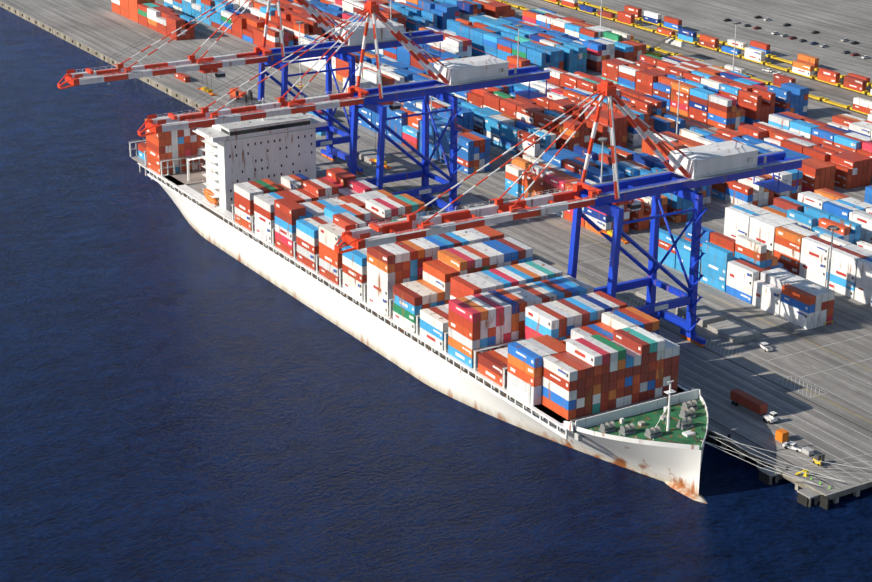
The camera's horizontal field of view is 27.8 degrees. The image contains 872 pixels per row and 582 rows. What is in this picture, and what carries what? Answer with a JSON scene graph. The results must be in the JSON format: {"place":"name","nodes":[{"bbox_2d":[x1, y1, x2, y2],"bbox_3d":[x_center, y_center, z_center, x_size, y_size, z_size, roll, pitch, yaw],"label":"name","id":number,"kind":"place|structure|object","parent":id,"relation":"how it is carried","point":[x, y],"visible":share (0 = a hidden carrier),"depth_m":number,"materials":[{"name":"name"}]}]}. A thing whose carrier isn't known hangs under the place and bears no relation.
{"place":"outdoors","nodes":[
{"label":"outdoors","id":0,"kind":"place"},
{"bbox_2d":[0,7,871,581],"bbox_3d":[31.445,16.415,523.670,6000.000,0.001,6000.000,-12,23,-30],"label":"water","id":1,"kind":"structure","parent":0,"point":[182,399],"depth_m":456.24,"materials":[{"name":"blue liquid"}]},
{"bbox_2d":[129,90,707,503],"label":"container ship","id":2,"kind":"object","parent":1,"relation":"on","point":[486,319],"visible":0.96,"depth_m":499.98,"materials":[{"name":"paint"}]},
{"bbox_2d":[0,0,871,499],"bbox_3d":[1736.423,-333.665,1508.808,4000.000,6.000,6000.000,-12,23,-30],"label":"ground","id":3,"kind":"structure","parent":0,"point":[102,28],"depth_m":642.40,"materials":[{"name":"concrete"}]},
{"bbox_2d":[57,0,444,173],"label":"quay crane","id":4,"kind":"object","parent":3,"relation":"on","point":[261,55],"visible":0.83,"depth_m":664.85,"materials":[{"name":"paint"}]},
{"bbox_2d":[137,0,551,211],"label":"quay crane","id":5,"kind":"object","parent":3,"relation":"on","point":[446,77],"visible":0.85,"depth_m":609.47,"materials":[{"name":"paint"}]},
{"bbox_2d":[0,1,871,509],"bbox_3d":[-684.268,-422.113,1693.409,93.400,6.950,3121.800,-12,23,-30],"label":"quay fittings","id":6,"kind":"object","parent":3,"relation":"attached to","point":[806,495],"visible":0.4,"depth_m":438.56,"materials":[{"name":"paint"}]},
{"bbox_2d":[700,431,871,485],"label":"mooring lines","id":7,"kind":"object","parent":6,"relation":"on","point":[772,458],"visible":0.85,"depth_m":432.94,"materials":[{"name":"fabric"}]},
{"bbox_2d":[111,0,871,329],"bbox_3d":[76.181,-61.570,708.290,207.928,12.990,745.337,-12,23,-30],"label":"shipping containers","id":8,"kind":"object","parent":3,"relation":"on","point":[757,254],"visible":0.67,"depth_m":715.54,"materials":[{"name":"metal"}]},
{"bbox_2d":[120,11,871,490],"bbox_3d":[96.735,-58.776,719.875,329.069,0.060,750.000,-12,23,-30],"label":"painted markings","id":9,"kind":"object","parent":3,"relation":"on","point":[710,343],"visible":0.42,"depth_m":496.19,"materials":[{"name":"paint"}]},
{"bbox_2d":[357,149,759,343],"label":"hatch covers","id":10,"kind":"object","parent":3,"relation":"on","point":[714,321],"visible":0.71,"depth_m":535.33,"materials":[{"name":"metal"}]},
{"bbox_2d":[296,0,839,325],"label":"light poles","id":11,"kind":"object","parent":3,"relation":"on","point":[832,227],"visible":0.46,"depth_m":708.59,"materials":[{"name":"metal"}]},
{"bbox_2d":[334,67,804,346],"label":"quay crane","id":12,"kind":"object","parent":3,"relation":"on","point":[687,169],"visible":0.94,"depth_m":503.10,"materials":[{"name":"paint"}]},
{"bbox_2d":[496,0,871,116],"bbox_3d":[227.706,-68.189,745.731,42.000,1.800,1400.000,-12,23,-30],"label":"railway tracks","id":13,"kind":"object","parent":3,"relation":"on","point":[768,65],"visible":0.54,"depth_m":880.33,"materials":[{"name":"metal"}]},
{"bbox_2d":[548,0,871,113],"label":"rail containers","id":14,"kind":"object","parent":13,"relation":"on","point":[803,64],"visible":0.85,"depth_m":875.31,"materials":[{"name":"metal"}]},
{"bbox_2d":[646,15,869,488],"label":"vehicles","id":15,"kind":"object","parent":3,"relation":"on","point":[748,401],"visible":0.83,"depth_m":472.88,"materials":[{"name":"paint"}]}
]}

